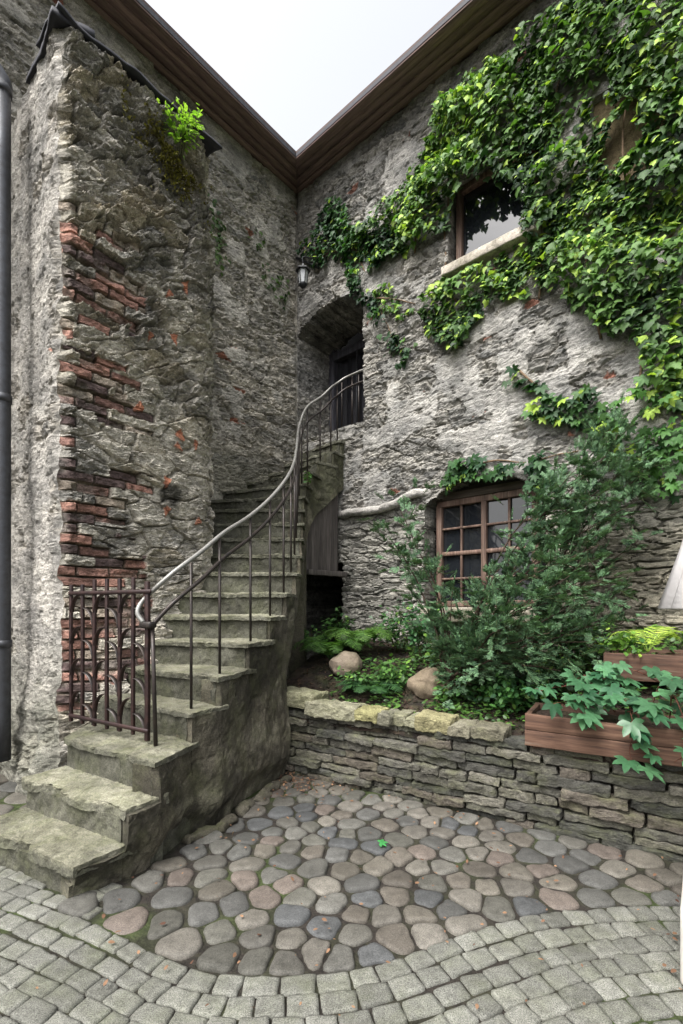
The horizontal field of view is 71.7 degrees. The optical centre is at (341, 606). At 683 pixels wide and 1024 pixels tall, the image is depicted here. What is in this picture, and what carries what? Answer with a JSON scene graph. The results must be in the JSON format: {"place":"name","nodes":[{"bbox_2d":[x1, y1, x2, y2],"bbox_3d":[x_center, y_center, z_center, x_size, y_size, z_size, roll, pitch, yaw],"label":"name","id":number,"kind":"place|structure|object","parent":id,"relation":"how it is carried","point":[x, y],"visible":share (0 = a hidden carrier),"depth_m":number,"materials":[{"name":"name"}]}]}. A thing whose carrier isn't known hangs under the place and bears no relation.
{"place":"outdoors","nodes":[
{"label":"outdoors","id":0,"kind":"place"},
{"bbox_2d":[145,0,460,150],"label":"sky","id":1,"kind":"structure","parent":0,"point":[297,64],"materials":[{"name":"white"}]},
{"bbox_2d":[0,769,682,975],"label":"cobblestone paving","id":2,"kind":"structure","parent":0,"point":[177,942],"depth_m":2.57,"materials":[{"name":"grey stone"}]},
{"bbox_2d":[36,771,681,1015],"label":"leaf litter","id":3,"kind":"object","parent":2,"relation":"on","point":[328,950],"visible":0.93,"depth_m":2.53,"materials":[{"name":"brown plant"}]},
{"bbox_2d":[377,839,387,846],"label":"fallen leaf","id":4,"kind":"object","parent":2,"relation":"on","point":[382,842],"visible":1,"depth_m":2.95,"materials":[{"name":"green plant"}]},
{"bbox_2d":[0,866,682,1023],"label":"sett paving","id":5,"kind":"structure","parent":0,"point":[27,1002],"depth_m":1.90,"materials":[{"name":"stone"}]},
{"bbox_2d":[658,540,682,984],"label":"parasol","id":6,"kind":"object","parent":5,"relation":"on","point":[672,597],"visible":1,"depth_m":2.02,"materials":[{"name":"white fabric"}]},
{"bbox_2d":[0,773,682,1023],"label":"ground","id":7,"kind":"structure","parent":0,"point":[139,937],"depth_m":2.38,"materials":[{"name":"grey stone"}]},
{"bbox_2d":[0,1,221,795],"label":"buttress","id":8,"kind":"structure","parent":7,"relation":"on","point":[113,375],"depth_m":3.95,"materials":[{"name":"grey stone"}]},
{"bbox_2d":[121,75,213,235],"bbox_3d":[-1.511,-3.973,4.242,0.080,0.839,0.927,0,0,41],"label":"moss","id":9,"kind":"object","parent":8,"relation":"on","point":[179,172],"visible":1,"depth_m":4.20,"materials":[{"name":"green plant"}]},
{"bbox_2d":[157,97,204,161],"bbox_3d":[-1.460,-4.393,4.338,0.372,0.548,0.500,0,0,0],"label":"sprout","id":10,"kind":"object","parent":8,"relation":"on","point":[184,128],"visible":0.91,"depth_m":4.31,"materials":[{"name":"green plant"}]},
{"bbox_2d":[0,439,346,897],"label":"staircase","id":11,"kind":"structure","parent":7,"relation":"on","point":[104,807],"depth_m":3.46,"materials":[{"name":"stone"}]},
{"bbox_2d":[68,577,151,740],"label":"iron gate","id":12,"kind":"structure","parent":11,"relation":"on","point":[146,591],"depth_m":3.26,"materials":[{"name":"metal"}]},
{"bbox_2d":[135,369,363,746],"bbox_3d":[-0.636,-1.217,4.960,0.666,4.275,4.091,0,0,22],"label":"stair railing","id":13,"kind":"object","parent":11,"relation":"on","point":[294,484],"visible":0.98,"depth_m":3.87,"materials":[{"name":"metal"}]},
{"bbox_2d":[303,471,312,483],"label":"stair weed","id":14,"kind":"object","parent":11,"relation":"on","point":[308,477],"visible":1,"depth_m":5.98,"materials":[{"name":"green plant"}]},
{"bbox_2d":[0,0,682,695],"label":"stone house","id":15,"kind":"structure","parent":7,"relation":"on","point":[430,410],"depth_m":5.94,"materials":[{"name":"stone"}]},
{"bbox_2d":[0,64,12,761],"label":"downpipe","id":16,"kind":"object","parent":15,"relation":"attached to","point":[6,397],"visible":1,"depth_m":3.83,"materials":[{"name":"metal"}]},
{"bbox_2d":[208,193,230,275],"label":"wall plant","id":17,"kind":"object","parent":15,"relation":"attached to","point":[218,257],"depth_m":6.33,"materials":[{"name":"green plant"}]},
{"bbox_2d":[249,227,289,309],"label":"wall plant","id":18,"kind":"object","parent":15,"relation":"attached to","point":[276,280],"depth_m":7.08,"materials":[{"name":"green plant"}]},
{"bbox_2d":[295,256,323,288],"bbox_3d":[-0.596,-5.088,7.101,0.594,0.817,0.432,0,0,38],"label":"lantern","id":19,"kind":"object","parent":15,"relation":"attached to","point":[303,270],"visible":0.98,"depth_m":6.93,"materials":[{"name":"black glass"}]},
{"bbox_2d":[328,332,365,431],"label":"door","id":20,"kind":"structure","parent":15,"relation":"in","point":[348,360],"depth_m":7.94,"materials":[{"name":"brown wood"}]},
{"bbox_2d":[295,195,409,369],"bbox_3d":[0.068,-4.531,6.667,2.039,2.932,0.236,0,0,40],"label":"climbing vine","id":21,"kind":"object","parent":15,"relation":"attached to","point":[342,242],"visible":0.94,"depth_m":6.63,"materials":[{"name":"green plant"}]},
{"bbox_2d":[338,488,430,518],"bbox_3d":[0.521,-1.376,6.351,1.525,0.240,0.209,0,0,40],"label":"wall pipe","id":22,"kind":"object","parent":15,"relation":"attached to","point":[385,506],"depth_m":6.25,"materials":[{"name":"grey metal"}]},
{"bbox_2d":[372,282,417,353],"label":"climbing vine","id":23,"kind":"object","parent":15,"relation":"attached to","point":[389,309],"visible":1,"depth_m":6.22,"materials":[{"name":"green plant"}]},
{"bbox_2d":[420,478,547,622],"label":"window","id":24,"kind":"structure","parent":15,"relation":"in","point":[466,517],"depth_m":5.70,"materials":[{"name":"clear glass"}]},
{"bbox_2d":[417,233,559,351],"bbox_3d":[1.572,-3.539,5.360,1.673,1.056,0.282,0,0,40],"label":"climbing vine","id":25,"kind":"object","parent":15,"relation":"attached to","point":[512,276],"visible":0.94,"depth_m":5.41,"materials":[{"name":"green plant"}]},
{"bbox_2d":[441,138,540,278],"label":"window","id":26,"kind":"structure","parent":15,"relation":"in","point":[488,216],"depth_m":5.55,"materials":[{"name":"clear glass"}]},
{"bbox_2d":[438,449,578,495],"bbox_3d":[1.754,-1.487,5.217,1.559,0.596,0.202,0,0,41],"label":"climbing vine","id":27,"kind":"object","parent":15,"relation":"attached to","point":[452,475],"visible":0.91,"depth_m":5.26,"materials":[{"name":"green plant"}]},
{"bbox_2d":[340,0,682,422],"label":"climbing vine","id":28,"kind":"object","parent":15,"relation":"attached to","point":[448,158],"visible":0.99,"depth_m":4.60,"materials":[{"name":"green plant"}]},
{"bbox_2d":[501,363,610,433],"bbox_3d":[2.154,-2.142,4.852,1.082,1.005,0.250,0,0,43],"label":"climbing vine","id":29,"kind":"object","parent":15,"relation":"attached to","point":[578,402],"visible":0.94,"depth_m":4.80,"materials":[{"name":"green plant"}]},
{"bbox_2d":[593,69,664,187],"bbox_3d":[2.782,-4.550,4.576,0.700,1.100,0.040,0,0,41],"label":"blind window","id":30,"kind":"structure","parent":15,"relation":"in","point":[612,153],"depth_m":4.61,"materials":[{"name":"wood"}]},
{"bbox_2d":[596,374,682,504],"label":"climbing vine","id":31,"kind":"object","parent":15,"relation":"attached to","point":[670,484],"visible":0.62,"depth_m":4.23,"materials":[{"name":"green plant"}]},
{"bbox_2d":[284,686,682,861],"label":"dry stone wall","id":32,"kind":"structure","parent":7,"relation":"on","point":[501,776],"depth_m":3.40,"materials":[{"name":"stone"}]},
{"bbox_2d":[525,702,682,767],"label":"timber planter","id":33,"kind":"object","parent":32,"relation":"on","point":[543,729],"visible":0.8,"depth_m":3.03,"materials":[{"name":"brown wood"}]},
{"bbox_2d":[522,661,682,782],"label":"creeper plant","id":34,"kind":"object","parent":33,"relation":"on","point":[635,728],"visible":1,"depth_m":2.95,"materials":[{"name":"green plant"}]},
{"bbox_2d":[286,639,682,774],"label":"garden soil","id":35,"kind":"structure","parent":0,"point":[312,675],"depth_m":4.46,"materials":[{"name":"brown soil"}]},
{"bbox_2d":[304,619,330,647],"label":"leafy plant","id":36,"kind":"object","parent":35,"relation":"on","point":[313,632],"visible":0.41,"depth_m":5.79,"materials":[{"name":"green plant"}]},
{"bbox_2d":[293,636,370,659],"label":"fern","id":37,"kind":"object","parent":35,"relation":"on","point":[330,648],"visible":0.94,"depth_m":5.19,"materials":[{"name":"green plant"}]},
{"bbox_2d":[320,607,354,639],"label":"leafy plant","id":38,"kind":"object","parent":35,"relation":"on","point":[343,624],"visible":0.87,"depth_m":6.44,"materials":[{"name":"green plant"}]},
{"bbox_2d":[329,651,361,676],"bbox_3d":[0.044,0.614,5.063,0.362,0.286,0.281,0,0,0],"label":"boulder","id":39,"kind":"object","parent":35,"relation":"on","point":[347,661],"visible":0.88,"depth_m":4.97,"materials":[{"name":"stone"}]},
{"bbox_2d":[330,665,382,690],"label":"leafy plant","id":40,"kind":"object","parent":35,"relation":"on","point":[361,680],"visible":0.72,"depth_m":4.63,"materials":[{"name":"green plant"}]},
{"bbox_2d":[319,625,398,649],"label":"fern","id":41,"kind":"object","parent":35,"relation":"on","point":[367,634],"visible":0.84,"depth_m":5.35,"materials":[{"name":"green plant"}]},
{"bbox_2d":[335,679,404,693],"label":"fern","id":42,"kind":"object","parent":35,"relation":"on","point":[371,689],"visible":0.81,"depth_m":4.44,"materials":[{"name":"green plant"}]},
{"bbox_2d":[365,652,415,690],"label":"leafy plant","id":43,"kind":"object","parent":35,"relation":"on","point":[399,675],"visible":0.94,"depth_m":4.64,"materials":[{"name":"green plant"}]},
{"bbox_2d":[369,605,424,651],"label":"leafy plant","id":44,"kind":"object","parent":35,"relation":"on","point":[393,628],"visible":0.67,"depth_m":5.55,"materials":[{"name":"green plant"}]},
{"bbox_2d":[396,599,446,661],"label":"leafy plant","id":45,"kind":"object","parent":35,"relation":"on","point":[417,637],"visible":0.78,"depth_m":5.14,"materials":[{"name":"green plant"}]},
{"bbox_2d":[407,667,458,699],"bbox_3d":[0.844,0.729,4.412,0.469,0.332,0.362,0,0,0],"label":"boulder","id":46,"kind":"object","parent":35,"relation":"on","point":[421,684],"visible":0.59,"depth_m":4.30,"materials":[{"name":"stone"}]},
{"bbox_2d":[419,632,459,669],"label":"leafy plant","id":47,"kind":"object","parent":35,"relation":"on","point":[428,653],"visible":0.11,"depth_m":4.65,"materials":[{"name":"green plant"}]},
{"bbox_2d":[433,680,476,700],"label":"leafy plant","id":48,"kind":"object","parent":35,"relation":"on","point":[444,695],"visible":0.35,"depth_m":4.19,"materials":[{"name":"green plant"}]},
{"bbox_2d":[451,670,521,709],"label":"leafy plant","id":49,"kind":"object","parent":35,"relation":"on","point":[489,685],"visible":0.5,"depth_m":3.99,"materials":[{"name":"green plant"}]},
{"bbox_2d":[483,640,526,683],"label":"leafy plant","id":50,"kind":"object","parent":35,"relation":"on","point":[499,666],"visible":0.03,"depth_m":4.35,"materials":[{"name":"green plant"}]},
{"bbox_2d":[328,631,682,728],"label":"ground cover","id":51,"kind":"object","parent":35,"relation":"on","point":[504,715],"visible":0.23,"depth_m":4.09,"materials":[{"name":"green plant"}]},
{"bbox_2d":[358,419,671,711],"bbox_3d":[1.442,-0.374,3.951,2.606,2.509,1.601,0,0,0],"label":"yew shrub","id":52,"kind":"object","parent":35,"relation":"on","point":[470,642],"visible":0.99,"depth_m":3.96,"materials":[{"name":"green plant"}]},
{"bbox_2d":[487,672,553,712],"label":"leafy plant","id":53,"kind":"object","parent":35,"relation":"on","point":[507,691],"visible":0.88,"depth_m":3.77,"materials":[{"name":"green plant"}]},
{"bbox_2d":[512,646,577,699],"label":"leafy plant","id":54,"kind":"object","parent":35,"relation":"on","point":[543,670],"visible":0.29,"depth_m":3.92,"materials":[{"name":"green plant"}]},
{"bbox_2d":[533,611,613,667],"bbox_3d":[2.106,0.306,4.284,0.658,0.572,0.500,0,0,-11],"label":"leafy plant","id":55,"kind":"object","parent":35,"relation":"on","point":[576,651],"visible":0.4,"depth_m":4.23,"materials":[{"name":"green plant"}]},
{"bbox_2d":[544,576,648,661],"bbox_3d":[2.277,0.121,4.216,0.849,0.779,0.719,0,0,-41],"label":"yew shrub","id":56,"kind":"object","parent":35,"relation":"on","point":[615,588],"visible":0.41,"depth_m":4.17,"materials":[{"name":"green plant"}]},
{"bbox_2d":[514,387,682,659],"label":"yew shrub","id":57,"kind":"object","parent":35,"relation":"on","point":[597,437],"visible":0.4,"depth_m":4.27,"materials":[{"name":"green plant"}]},
{"bbox_2d":[603,647,682,682],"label":"timber planter","id":58,"kind":"object","parent":35,"relation":"on","point":[665,660],"visible":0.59,"depth_m":3.41,"materials":[{"name":"brown wood"}]},
{"bbox_2d":[592,622,674,657],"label":"leafy plant","id":59,"kind":"object","parent":58,"relation":"on","point":[624,642],"visible":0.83,"depth_m":3.59,"materials":[{"name":"green plant"}]},
{"bbox_2d":[608,626,682,652],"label":"fern","id":60,"kind":"object","parent":58,"relation":"on","point":[664,634],"visible":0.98,"depth_m":3.48,"materials":[{"name":"green plant"}]}
]}

